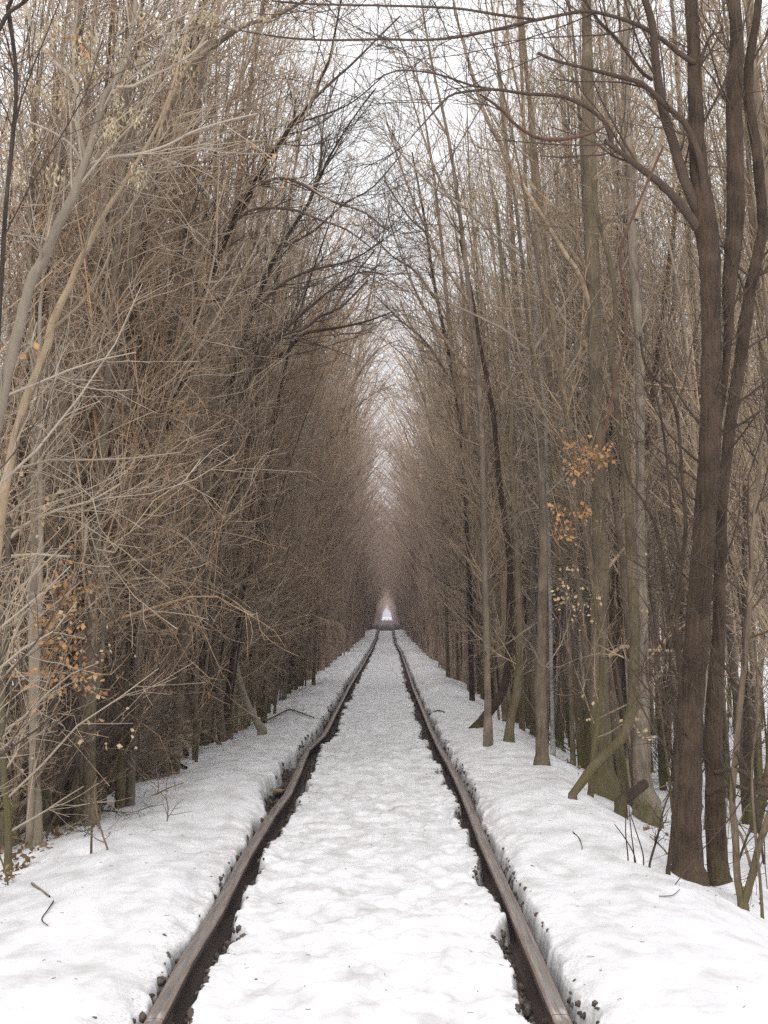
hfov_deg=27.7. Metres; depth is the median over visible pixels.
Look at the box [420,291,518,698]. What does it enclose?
bare tree
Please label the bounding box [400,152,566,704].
bare tree
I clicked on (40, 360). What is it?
bare tree
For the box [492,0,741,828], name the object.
bare tree
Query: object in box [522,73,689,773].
bare tree
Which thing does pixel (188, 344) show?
bare tree
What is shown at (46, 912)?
twig
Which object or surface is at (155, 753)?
fallen branch
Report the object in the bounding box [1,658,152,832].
bare bush
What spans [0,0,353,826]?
bare tree
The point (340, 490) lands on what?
bare tree
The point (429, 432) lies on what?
bare tree
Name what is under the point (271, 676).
bare bush
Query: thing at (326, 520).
bare tree
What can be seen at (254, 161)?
bare tree
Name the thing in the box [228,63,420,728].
bare tree
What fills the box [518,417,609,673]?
bare tree
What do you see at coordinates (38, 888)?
stick
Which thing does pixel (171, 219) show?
bare tree
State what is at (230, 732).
bare tree
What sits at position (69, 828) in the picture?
bramble
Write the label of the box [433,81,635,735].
bare tree
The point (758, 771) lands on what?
bare tree
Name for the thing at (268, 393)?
bare tree
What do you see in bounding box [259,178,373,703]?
bare tree
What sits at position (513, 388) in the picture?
bare tree
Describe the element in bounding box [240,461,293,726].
bare tree
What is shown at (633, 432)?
bare tree
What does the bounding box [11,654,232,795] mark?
bare bush
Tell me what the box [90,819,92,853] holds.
plant stalk
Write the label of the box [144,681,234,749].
bare bush
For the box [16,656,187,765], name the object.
bare bush
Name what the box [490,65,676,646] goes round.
bare tree
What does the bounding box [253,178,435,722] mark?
bare tree
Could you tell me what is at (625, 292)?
bare branch
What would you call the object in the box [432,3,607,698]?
bare tree
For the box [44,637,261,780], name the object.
bare bush
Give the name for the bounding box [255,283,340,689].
bare tree
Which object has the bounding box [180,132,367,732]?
bare tree
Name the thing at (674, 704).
bare tree
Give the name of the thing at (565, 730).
bare bush
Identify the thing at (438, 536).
bare tree
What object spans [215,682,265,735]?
bare bush
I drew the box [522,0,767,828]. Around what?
bare tree
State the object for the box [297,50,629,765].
bare tree
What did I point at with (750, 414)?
bare tree
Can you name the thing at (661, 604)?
bare tree
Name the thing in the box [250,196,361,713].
bare tree
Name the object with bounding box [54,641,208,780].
bare bush
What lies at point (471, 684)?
bare tree
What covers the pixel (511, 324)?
bare tree
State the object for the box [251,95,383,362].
bare tree
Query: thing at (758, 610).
bare tree
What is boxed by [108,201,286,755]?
bare tree
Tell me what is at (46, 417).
bare tree
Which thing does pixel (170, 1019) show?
rail
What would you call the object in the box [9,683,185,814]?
bare bush
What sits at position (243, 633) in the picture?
bare tree
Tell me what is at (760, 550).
bare tree
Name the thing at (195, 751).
bare tree
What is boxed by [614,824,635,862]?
plant stalk
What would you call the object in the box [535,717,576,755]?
fallen branch
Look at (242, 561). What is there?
bare tree
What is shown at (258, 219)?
bare tree
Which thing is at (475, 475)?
bare tree
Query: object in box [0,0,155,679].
bare tree
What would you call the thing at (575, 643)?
bare tree
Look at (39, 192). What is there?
bare tree
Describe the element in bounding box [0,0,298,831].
bare tree
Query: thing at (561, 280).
bare tree
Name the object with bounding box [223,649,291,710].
bare bush
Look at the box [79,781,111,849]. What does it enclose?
bramble
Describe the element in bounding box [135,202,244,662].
bare tree
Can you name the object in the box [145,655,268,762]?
bare bush
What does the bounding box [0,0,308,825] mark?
bare tree
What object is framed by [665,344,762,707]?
bare tree
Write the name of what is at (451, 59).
sky
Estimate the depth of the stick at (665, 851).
10.46 m
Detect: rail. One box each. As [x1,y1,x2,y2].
[143,1010,175,1023]
[146,618,385,1023]
[388,618,568,1023]
[541,1006,572,1023]
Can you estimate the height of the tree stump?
0.430 m
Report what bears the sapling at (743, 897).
on the ground at (386, 625)
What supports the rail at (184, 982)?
on the ground at (386, 625)
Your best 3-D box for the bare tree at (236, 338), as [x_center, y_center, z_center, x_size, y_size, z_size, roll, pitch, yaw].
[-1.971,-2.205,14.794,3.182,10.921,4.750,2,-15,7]
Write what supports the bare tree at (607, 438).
on the snow ground at (364, 881)
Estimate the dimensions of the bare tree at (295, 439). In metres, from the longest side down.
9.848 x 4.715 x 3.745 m
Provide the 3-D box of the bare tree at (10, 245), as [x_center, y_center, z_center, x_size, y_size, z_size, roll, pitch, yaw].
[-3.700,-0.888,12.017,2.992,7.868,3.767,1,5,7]
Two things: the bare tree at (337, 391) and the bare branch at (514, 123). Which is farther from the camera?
the bare tree at (337, 391)
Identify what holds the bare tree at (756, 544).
on the snow ground at (364, 881)
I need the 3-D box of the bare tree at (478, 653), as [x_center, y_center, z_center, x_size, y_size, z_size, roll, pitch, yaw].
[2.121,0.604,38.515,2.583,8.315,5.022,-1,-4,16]
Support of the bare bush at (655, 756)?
on the ground at (386, 625)
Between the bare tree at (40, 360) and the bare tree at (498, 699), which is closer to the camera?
the bare tree at (40, 360)
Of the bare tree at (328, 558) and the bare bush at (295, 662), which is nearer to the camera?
the bare bush at (295, 662)
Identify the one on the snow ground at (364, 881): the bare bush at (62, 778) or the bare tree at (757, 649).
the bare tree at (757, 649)
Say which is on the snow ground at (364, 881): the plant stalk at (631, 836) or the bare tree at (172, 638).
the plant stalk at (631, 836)
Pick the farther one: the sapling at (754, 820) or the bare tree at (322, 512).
the bare tree at (322, 512)
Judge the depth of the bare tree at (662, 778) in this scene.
20.24 m
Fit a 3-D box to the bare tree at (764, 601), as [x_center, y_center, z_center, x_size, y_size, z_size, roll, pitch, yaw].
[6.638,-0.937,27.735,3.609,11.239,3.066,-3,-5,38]
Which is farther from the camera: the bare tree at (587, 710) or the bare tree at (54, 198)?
the bare tree at (587, 710)
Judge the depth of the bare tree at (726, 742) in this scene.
19.08 m
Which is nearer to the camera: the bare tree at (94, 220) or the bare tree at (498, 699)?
the bare tree at (94, 220)
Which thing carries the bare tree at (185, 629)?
on the snow ground at (364, 881)
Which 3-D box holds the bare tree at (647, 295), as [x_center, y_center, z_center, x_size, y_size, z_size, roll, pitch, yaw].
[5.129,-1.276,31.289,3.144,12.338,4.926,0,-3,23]
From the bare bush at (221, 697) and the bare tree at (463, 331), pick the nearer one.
the bare bush at (221, 697)
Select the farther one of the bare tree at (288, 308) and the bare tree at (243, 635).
the bare tree at (288, 308)
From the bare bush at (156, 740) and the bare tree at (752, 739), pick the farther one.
the bare tree at (752, 739)
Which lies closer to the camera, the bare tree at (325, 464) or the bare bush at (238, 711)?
the bare bush at (238, 711)
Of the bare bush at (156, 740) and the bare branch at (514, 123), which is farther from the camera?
the bare bush at (156, 740)
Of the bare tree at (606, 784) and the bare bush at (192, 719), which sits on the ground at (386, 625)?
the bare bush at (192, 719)
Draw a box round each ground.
[0,617,767,1023]
[229,620,766,1015]
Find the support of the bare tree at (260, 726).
on the snow ground at (364, 881)
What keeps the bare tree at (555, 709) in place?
on the snow ground at (364, 881)
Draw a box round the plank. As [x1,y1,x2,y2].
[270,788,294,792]
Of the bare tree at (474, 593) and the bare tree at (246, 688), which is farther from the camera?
the bare tree at (474, 593)
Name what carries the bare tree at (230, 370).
on the ground at (386, 625)
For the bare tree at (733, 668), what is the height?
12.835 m
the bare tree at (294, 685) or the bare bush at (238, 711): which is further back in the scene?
the bare tree at (294, 685)
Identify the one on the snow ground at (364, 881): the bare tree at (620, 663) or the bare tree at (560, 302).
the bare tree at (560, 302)
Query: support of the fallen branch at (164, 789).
on the snow ground at (364, 881)
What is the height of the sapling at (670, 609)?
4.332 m
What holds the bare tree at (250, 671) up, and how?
on the snow ground at (364, 881)
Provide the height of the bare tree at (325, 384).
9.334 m
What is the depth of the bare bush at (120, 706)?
14.57 m
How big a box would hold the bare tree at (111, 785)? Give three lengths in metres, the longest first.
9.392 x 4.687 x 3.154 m
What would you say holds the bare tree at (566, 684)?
on the snow ground at (364, 881)
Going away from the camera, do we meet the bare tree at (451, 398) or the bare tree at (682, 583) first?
the bare tree at (682, 583)
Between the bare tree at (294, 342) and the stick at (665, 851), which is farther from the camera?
the bare tree at (294, 342)
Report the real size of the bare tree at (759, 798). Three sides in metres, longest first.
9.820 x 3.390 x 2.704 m
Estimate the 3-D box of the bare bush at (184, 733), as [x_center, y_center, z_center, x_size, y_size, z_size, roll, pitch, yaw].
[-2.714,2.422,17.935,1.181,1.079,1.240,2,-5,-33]
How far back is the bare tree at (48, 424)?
18.79 m
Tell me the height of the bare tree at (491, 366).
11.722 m
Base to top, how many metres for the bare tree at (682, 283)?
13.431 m
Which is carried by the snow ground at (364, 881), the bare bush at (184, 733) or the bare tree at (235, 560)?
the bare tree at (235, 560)
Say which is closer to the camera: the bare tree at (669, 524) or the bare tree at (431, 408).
the bare tree at (669, 524)
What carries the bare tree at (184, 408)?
on the ground at (386, 625)
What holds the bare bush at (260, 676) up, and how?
on the ground at (386, 625)
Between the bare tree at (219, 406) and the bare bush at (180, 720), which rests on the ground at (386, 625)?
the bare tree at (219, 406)
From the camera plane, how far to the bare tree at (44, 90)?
18.34 m
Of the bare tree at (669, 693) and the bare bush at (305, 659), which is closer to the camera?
the bare tree at (669, 693)
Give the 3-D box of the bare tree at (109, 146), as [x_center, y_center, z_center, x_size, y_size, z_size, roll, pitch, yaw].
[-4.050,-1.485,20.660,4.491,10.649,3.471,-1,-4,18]
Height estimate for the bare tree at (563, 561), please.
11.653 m
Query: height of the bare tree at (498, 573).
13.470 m
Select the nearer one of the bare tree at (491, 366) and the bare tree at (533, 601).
the bare tree at (533, 601)
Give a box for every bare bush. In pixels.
[0,628,78,839]
[0,676,176,852]
[0,690,98,853]
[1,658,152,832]
[6,656,183,831]
[7,682,115,823]
[7,704,132,827]
[8,668,73,732]
[9,654,185,795]
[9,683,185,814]
[10,637,174,775]
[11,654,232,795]
[12,614,172,766]
[13,649,186,760]
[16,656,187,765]
[42,686,189,783]
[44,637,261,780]
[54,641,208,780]
[109,702,198,780]
[112,680,206,769]
[116,651,200,781]
[122,668,233,755]
[139,677,206,754]
[141,623,265,718]
[141,641,225,771]
[141,646,246,715]
[142,633,222,739]
[142,644,215,763]
[142,666,216,741]
[143,649,256,759]
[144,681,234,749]
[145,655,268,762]
[156,688,205,762]
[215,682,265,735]
[219,624,298,706]
[220,627,298,691]
[220,641,288,724]
[221,625,322,700]
[221,642,325,717]
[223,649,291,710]
[280,641,325,685]
[280,643,314,687]
[317,632,339,668]
[526,651,583,738]
[583,702,752,778]
[617,697,654,734]
[651,722,673,784]
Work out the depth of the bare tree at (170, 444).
13.12 m
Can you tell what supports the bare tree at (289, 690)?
on the snow ground at (364, 881)
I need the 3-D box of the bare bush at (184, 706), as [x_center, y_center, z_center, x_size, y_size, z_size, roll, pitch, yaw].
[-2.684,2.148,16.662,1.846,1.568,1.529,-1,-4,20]
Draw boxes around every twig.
[0,856,8,885]
[41,900,53,925]
[644,781,671,867]
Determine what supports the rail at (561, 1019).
on the ground at (386, 625)
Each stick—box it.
[31,882,49,896]
[649,836,667,854]
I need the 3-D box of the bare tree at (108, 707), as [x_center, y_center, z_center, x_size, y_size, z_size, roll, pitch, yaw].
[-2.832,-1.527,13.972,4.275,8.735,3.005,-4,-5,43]
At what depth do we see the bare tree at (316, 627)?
36.53 m
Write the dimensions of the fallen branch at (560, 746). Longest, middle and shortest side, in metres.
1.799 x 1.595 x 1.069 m
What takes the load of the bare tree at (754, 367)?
on the ground at (386, 625)
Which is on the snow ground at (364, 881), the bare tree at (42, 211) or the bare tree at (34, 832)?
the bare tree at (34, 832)
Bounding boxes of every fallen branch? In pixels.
[19,807,132,844]
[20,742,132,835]
[116,725,186,771]
[143,773,183,797]
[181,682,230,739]
[263,709,318,721]
[499,660,566,752]
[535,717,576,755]
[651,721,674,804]
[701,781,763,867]
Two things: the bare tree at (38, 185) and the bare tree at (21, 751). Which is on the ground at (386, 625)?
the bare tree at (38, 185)
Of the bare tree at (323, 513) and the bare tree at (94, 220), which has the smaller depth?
the bare tree at (94, 220)
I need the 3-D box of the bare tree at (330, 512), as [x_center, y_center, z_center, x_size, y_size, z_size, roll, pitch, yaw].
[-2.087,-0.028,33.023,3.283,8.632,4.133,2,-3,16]
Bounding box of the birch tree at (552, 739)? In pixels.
[477,179,583,756]
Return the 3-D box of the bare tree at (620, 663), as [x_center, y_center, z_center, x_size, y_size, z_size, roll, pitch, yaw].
[3.672,-2.389,22.540,3.643,13.054,3.735,-3,-5,41]
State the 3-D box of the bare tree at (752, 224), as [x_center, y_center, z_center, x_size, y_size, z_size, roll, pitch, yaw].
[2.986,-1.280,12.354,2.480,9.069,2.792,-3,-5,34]
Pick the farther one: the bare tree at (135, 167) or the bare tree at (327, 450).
the bare tree at (327, 450)
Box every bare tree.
[0,0,109,709]
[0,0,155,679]
[0,0,167,701]
[0,0,171,756]
[0,0,185,792]
[0,0,208,811]
[0,0,213,848]
[0,0,231,676]
[0,0,238,784]
[0,0,251,813]
[0,0,255,778]
[0,0,283,631]
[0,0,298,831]
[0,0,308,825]
[0,0,312,820]
[0,0,330,664]
[0,0,348,802]
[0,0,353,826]
[0,0,384,776]
[0,0,385,806]
[0,2,235,672]
[0,6,147,645]
[0,7,253,794]
[0,79,68,460]
[0,103,90,664]
[0,430,191,853]
[0,474,187,846]
[1,0,415,700]
[1,1,112,718]
[1,19,163,720]
[1,333,19,711]
[3,0,236,805]
[4,0,339,763]
[6,118,116,697]
[10,9,185,648]
[15,97,266,676]
[22,1,332,741]
[27,0,313,737]
[49,1,317,743]
[53,4,248,657]
[60,0,542,762]
[69,119,300,747]
[73,53,229,662]
[79,50,244,637]
[100,308,228,808]
[108,2,323,761]
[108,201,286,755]
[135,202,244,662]
[135,304,241,776]
[143,1,292,484]
[145,0,360,779]
[146,56,338,640]
[146,158,249,654]
[150,155,331,689]
[151,0,352,722]
[152,70,328,676]
[156,0,374,705]
[156,400,274,701]
[163,121,290,641]
[167,0,408,739]
[174,18,358,697]
[175,15,479,747]
[178,321,270,690]
[180,111,404,739]
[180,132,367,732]
[193,259,428,745]
[200,49,303,387]
[201,0,767,904]
[204,194,305,619]
[205,74,343,730]
[206,151,372,739]
[220,461,266,735]
[221,229,334,645]
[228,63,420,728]
[232,190,351,717]
[239,188,354,707]
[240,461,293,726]
[244,243,354,710]
[250,171,345,692]
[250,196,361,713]
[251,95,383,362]
[251,212,346,716]
[252,196,377,707]
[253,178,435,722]
[253,270,366,695]
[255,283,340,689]
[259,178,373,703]
[260,263,369,655]
[262,138,360,593]
[264,298,380,704]
[265,275,366,636]
[266,301,362,655]
[267,237,379,700]
[267,272,361,655]
[270,293,355,634]
[278,301,360,551]
[279,157,436,688]
[279,288,373,678]
[282,292,371,686]
[283,311,398,689]
[283,374,373,652]
[284,340,370,673]
[285,321,375,689]
[285,354,355,693]
[290,334,398,682]
[294,287,390,685]
[294,361,359,658]
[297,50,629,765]
[301,376,372,685]
[308,298,418,685]
[325,0,583,746]
[332,115,492,700]
[347,18,543,721]
[357,251,472,677]
[380,137,524,691]
[380,237,490,648]
[391,150,563,730]
[391,263,497,698]
[391,329,473,689]
[398,373,474,574]
[399,94,523,689]
[399,199,526,694]
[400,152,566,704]
[403,119,528,601]
[406,24,581,723]
[406,120,568,728]
[407,212,560,696]
[407,314,524,699]
[408,0,673,801]
[408,372,528,693]
[411,0,722,806]
[411,349,527,692]
[414,327,550,594]
[418,105,529,704]
[418,232,566,685]
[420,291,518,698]
[422,240,548,728]
[427,55,575,742]
[427,73,589,736]
[429,173,565,708]
[429,265,528,611]
[430,258,525,571]
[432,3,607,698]
[432,328,538,667]
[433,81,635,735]
[435,1,696,765]
[439,0,601,746]
[439,0,718,806]
[445,0,692,610]
[449,284,568,660]
[450,2,722,716]
[451,0,614,647]
[452,0,684,768]
[452,99,570,591]
[456,0,621,765]
[458,0,686,612]
[468,200,554,742]
[473,27,602,750]
[474,1,671,728]
[474,162,611,747]
[477,16,668,735]
[477,156,680,709]
[482,15,660,583]
[482,53,663,672]
[487,0,712,787]
[488,111,576,722]
[489,0,699,769]
[489,19,660,771]
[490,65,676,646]
[490,235,609,719]
[491,0,718,758]
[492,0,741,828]
[500,0,724,720]
[514,100,721,781]
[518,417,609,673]
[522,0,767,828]
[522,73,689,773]
[525,0,697,812]
[525,0,738,790]
[526,133,669,622]
[527,0,741,649]
[546,53,690,763]
[546,148,690,702]
[549,19,750,777]
[549,75,679,734]
[550,266,583,665]
[555,139,675,632]
[557,120,767,799]
[559,277,672,704]
[563,98,767,782]
[563,183,761,735]
[564,0,767,646]
[568,200,721,598]
[577,3,767,780]
[581,175,678,585]
[585,37,767,800]
[596,137,696,644]
[597,0,767,693]
[597,0,767,821]
[598,25,753,602]
[605,0,767,824]
[609,12,744,737]
[616,13,764,722]
[619,0,767,492]
[632,0,767,602]
[632,125,767,780]
[635,141,766,789]
[637,0,767,485]
[650,378,741,705]
[661,307,755,698]
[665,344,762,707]
[667,1,767,565]
[669,12,767,720]
[673,344,757,724]
[675,223,767,762]
[678,253,766,756]
[681,329,731,717]
[682,336,761,733]
[687,2,767,832]
[694,258,763,729]
[707,21,766,483]
[713,198,767,555]
[721,253,767,706]
[722,228,767,711]
[730,394,767,667]
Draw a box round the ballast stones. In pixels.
[92,678,599,1023]
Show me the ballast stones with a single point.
(527, 1012)
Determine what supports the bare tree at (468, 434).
on the snow ground at (364, 881)
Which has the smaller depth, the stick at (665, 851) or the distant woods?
the stick at (665, 851)
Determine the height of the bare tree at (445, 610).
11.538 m
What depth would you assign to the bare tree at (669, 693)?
21.45 m
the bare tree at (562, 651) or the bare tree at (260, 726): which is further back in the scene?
the bare tree at (562, 651)
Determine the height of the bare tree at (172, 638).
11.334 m
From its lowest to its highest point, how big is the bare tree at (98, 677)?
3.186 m
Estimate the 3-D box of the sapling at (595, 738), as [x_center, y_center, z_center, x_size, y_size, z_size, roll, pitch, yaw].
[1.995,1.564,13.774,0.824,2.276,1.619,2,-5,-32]
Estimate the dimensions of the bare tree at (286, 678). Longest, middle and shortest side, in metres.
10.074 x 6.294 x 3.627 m
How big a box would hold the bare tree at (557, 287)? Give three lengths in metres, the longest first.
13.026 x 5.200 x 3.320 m
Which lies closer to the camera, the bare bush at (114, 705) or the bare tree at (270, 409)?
the bare bush at (114, 705)
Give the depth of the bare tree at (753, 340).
19.17 m
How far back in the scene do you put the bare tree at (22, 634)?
14.21 m
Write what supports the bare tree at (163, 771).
on the ground at (386, 625)
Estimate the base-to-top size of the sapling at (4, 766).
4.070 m
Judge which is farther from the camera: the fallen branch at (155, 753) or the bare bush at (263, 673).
the bare bush at (263, 673)
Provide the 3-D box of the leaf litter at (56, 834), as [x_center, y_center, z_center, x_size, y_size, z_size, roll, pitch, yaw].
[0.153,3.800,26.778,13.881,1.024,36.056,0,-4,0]
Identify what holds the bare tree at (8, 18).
on the snow ground at (364, 881)
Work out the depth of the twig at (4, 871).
9.35 m
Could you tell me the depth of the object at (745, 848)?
12.74 m
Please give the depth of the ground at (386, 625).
169.30 m
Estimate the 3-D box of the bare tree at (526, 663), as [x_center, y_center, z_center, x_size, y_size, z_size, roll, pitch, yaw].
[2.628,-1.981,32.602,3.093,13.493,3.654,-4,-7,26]
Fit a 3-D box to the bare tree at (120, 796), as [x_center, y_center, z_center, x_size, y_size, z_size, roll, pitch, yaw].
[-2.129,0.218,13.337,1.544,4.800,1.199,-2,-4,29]
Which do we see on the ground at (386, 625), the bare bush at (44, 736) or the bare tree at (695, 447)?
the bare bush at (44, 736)
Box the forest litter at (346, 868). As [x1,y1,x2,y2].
[2,702,745,1012]
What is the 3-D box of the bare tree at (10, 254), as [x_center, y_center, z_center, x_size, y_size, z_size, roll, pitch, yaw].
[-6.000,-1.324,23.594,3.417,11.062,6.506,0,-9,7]
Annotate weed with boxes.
[146,778,191,821]
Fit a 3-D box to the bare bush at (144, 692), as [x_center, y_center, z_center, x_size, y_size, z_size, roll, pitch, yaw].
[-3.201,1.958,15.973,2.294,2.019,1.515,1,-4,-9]
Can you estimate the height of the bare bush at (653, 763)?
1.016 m
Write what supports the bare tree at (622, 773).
on the snow ground at (364, 881)
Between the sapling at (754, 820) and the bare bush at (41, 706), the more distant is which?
the bare bush at (41, 706)
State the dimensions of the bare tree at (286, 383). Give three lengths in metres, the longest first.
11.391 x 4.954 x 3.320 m
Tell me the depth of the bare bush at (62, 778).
11.23 m
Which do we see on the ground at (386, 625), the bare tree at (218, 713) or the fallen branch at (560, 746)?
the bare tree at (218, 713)
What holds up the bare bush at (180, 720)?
on the snow ground at (364, 881)
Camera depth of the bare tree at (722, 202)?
20.32 m
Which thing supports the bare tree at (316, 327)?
on the snow ground at (364, 881)
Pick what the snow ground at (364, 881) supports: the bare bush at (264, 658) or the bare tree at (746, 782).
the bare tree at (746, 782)
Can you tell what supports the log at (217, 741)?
on the snow ground at (364, 881)
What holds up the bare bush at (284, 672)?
on the ground at (386, 625)
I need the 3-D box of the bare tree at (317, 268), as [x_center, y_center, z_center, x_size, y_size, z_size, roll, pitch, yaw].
[-0.782,-1.316,18.235,3.179,8.706,5.406,3,-5,-35]
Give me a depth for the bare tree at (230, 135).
24.64 m
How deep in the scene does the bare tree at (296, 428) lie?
20.75 m
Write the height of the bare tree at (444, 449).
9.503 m
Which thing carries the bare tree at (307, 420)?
on the ground at (386, 625)
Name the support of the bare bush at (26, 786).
on the ground at (386, 625)
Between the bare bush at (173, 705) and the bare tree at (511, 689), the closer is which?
the bare bush at (173, 705)
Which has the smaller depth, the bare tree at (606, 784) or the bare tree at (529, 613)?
the bare tree at (606, 784)
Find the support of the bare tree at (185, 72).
on the snow ground at (364, 881)
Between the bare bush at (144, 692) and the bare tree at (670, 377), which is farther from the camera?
the bare tree at (670, 377)
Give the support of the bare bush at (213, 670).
on the ground at (386, 625)
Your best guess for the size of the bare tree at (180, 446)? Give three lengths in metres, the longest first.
8.688 x 5.110 x 2.684 m
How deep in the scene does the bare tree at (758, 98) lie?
11.83 m
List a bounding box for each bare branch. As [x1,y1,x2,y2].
[351,59,605,141]
[491,146,767,451]
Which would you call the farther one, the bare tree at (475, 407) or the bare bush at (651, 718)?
the bare tree at (475, 407)
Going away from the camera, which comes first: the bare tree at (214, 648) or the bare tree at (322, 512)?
the bare tree at (214, 648)
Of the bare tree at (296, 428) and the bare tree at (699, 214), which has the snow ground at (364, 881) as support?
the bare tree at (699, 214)
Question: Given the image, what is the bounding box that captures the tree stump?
[614,779,648,818]
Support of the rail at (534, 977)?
on the ground at (386, 625)
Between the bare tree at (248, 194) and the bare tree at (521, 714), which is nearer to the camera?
the bare tree at (248, 194)
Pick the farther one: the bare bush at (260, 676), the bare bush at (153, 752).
the bare bush at (260, 676)
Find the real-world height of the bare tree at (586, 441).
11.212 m
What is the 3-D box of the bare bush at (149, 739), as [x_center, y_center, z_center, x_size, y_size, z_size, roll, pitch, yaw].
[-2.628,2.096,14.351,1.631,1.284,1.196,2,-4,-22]
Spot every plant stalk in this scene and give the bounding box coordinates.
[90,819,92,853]
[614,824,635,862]
[625,806,628,860]
[628,806,634,862]
[630,814,643,864]
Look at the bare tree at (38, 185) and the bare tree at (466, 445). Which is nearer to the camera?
the bare tree at (38, 185)
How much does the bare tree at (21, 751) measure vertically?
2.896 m
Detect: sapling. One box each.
[0,279,308,871]
[542,249,766,874]
[555,560,674,797]
[622,339,767,911]
[676,633,767,918]
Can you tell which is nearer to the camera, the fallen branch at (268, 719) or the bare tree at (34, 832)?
the bare tree at (34, 832)
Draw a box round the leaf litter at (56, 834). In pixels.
[0,691,763,906]
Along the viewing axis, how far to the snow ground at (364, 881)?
8.85 m
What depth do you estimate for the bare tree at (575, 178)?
29.62 m
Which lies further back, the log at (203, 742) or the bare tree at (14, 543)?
the log at (203, 742)
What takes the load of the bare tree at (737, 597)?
on the snow ground at (364, 881)
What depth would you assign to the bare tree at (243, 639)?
24.88 m
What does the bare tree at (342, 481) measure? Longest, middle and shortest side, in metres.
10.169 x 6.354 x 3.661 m
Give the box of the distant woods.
[13,208,767,702]
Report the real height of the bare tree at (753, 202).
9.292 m
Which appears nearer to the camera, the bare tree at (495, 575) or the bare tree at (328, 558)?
the bare tree at (495, 575)
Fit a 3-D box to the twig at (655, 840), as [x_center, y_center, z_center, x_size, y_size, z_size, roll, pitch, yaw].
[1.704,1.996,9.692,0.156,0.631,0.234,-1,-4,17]
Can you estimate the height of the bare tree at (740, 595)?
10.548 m
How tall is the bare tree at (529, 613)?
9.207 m
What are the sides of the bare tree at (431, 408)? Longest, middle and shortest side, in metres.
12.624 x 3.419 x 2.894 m
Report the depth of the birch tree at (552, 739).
20.96 m
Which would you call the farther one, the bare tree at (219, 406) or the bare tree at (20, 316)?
the bare tree at (219, 406)
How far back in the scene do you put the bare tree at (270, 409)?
26.08 m
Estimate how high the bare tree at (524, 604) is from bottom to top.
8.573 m
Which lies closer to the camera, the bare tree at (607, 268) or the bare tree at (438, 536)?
the bare tree at (607, 268)
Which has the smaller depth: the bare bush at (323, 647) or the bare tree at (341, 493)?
the bare tree at (341, 493)
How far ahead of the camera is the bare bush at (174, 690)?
17.13 m
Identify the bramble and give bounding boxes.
[62,815,97,835]
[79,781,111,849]
[98,797,162,819]
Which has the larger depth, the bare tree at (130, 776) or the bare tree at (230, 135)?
the bare tree at (230, 135)
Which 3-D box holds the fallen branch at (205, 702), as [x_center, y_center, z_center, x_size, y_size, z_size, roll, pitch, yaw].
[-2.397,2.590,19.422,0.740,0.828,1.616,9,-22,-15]
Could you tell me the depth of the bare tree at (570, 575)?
28.96 m
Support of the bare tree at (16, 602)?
on the ground at (386, 625)
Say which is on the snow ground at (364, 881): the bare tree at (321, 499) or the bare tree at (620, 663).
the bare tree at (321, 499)
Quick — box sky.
[0,0,767,616]
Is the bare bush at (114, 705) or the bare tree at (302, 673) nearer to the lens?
the bare bush at (114, 705)
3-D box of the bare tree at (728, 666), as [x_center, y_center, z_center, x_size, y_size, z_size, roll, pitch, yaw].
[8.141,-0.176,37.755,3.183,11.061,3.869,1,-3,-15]
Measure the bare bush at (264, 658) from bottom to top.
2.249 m
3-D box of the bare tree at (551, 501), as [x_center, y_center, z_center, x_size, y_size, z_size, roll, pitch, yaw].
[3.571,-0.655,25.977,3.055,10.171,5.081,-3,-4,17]
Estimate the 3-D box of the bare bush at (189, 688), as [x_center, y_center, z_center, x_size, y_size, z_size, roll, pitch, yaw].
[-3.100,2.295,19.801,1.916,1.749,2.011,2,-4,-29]
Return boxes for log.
[181,740,213,746]
[202,729,220,744]
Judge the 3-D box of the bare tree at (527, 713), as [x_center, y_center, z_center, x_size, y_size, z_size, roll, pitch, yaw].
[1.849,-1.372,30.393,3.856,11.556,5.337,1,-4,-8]
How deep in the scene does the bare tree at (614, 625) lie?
20.62 m
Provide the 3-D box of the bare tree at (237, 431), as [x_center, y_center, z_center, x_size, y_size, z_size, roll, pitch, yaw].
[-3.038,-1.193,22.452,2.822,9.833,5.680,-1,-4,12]
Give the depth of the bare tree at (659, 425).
27.87 m
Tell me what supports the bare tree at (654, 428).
on the snow ground at (364, 881)
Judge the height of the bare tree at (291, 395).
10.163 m
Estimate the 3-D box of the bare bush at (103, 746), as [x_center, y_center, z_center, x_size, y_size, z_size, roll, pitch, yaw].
[-2.412,1.604,12.220,1.997,2.047,2.411,-1,-4,20]
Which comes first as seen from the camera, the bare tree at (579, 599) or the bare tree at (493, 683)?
the bare tree at (579, 599)
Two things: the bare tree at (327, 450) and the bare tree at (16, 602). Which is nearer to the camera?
the bare tree at (16, 602)
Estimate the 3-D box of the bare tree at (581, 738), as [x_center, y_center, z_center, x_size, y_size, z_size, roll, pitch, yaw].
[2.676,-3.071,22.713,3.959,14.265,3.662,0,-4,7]
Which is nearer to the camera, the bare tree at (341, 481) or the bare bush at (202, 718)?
the bare bush at (202, 718)
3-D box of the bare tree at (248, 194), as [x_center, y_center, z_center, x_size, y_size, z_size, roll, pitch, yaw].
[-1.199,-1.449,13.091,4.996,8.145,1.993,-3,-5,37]
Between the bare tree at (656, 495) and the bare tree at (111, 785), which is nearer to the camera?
the bare tree at (111, 785)
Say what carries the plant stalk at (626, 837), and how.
on the snow ground at (364, 881)

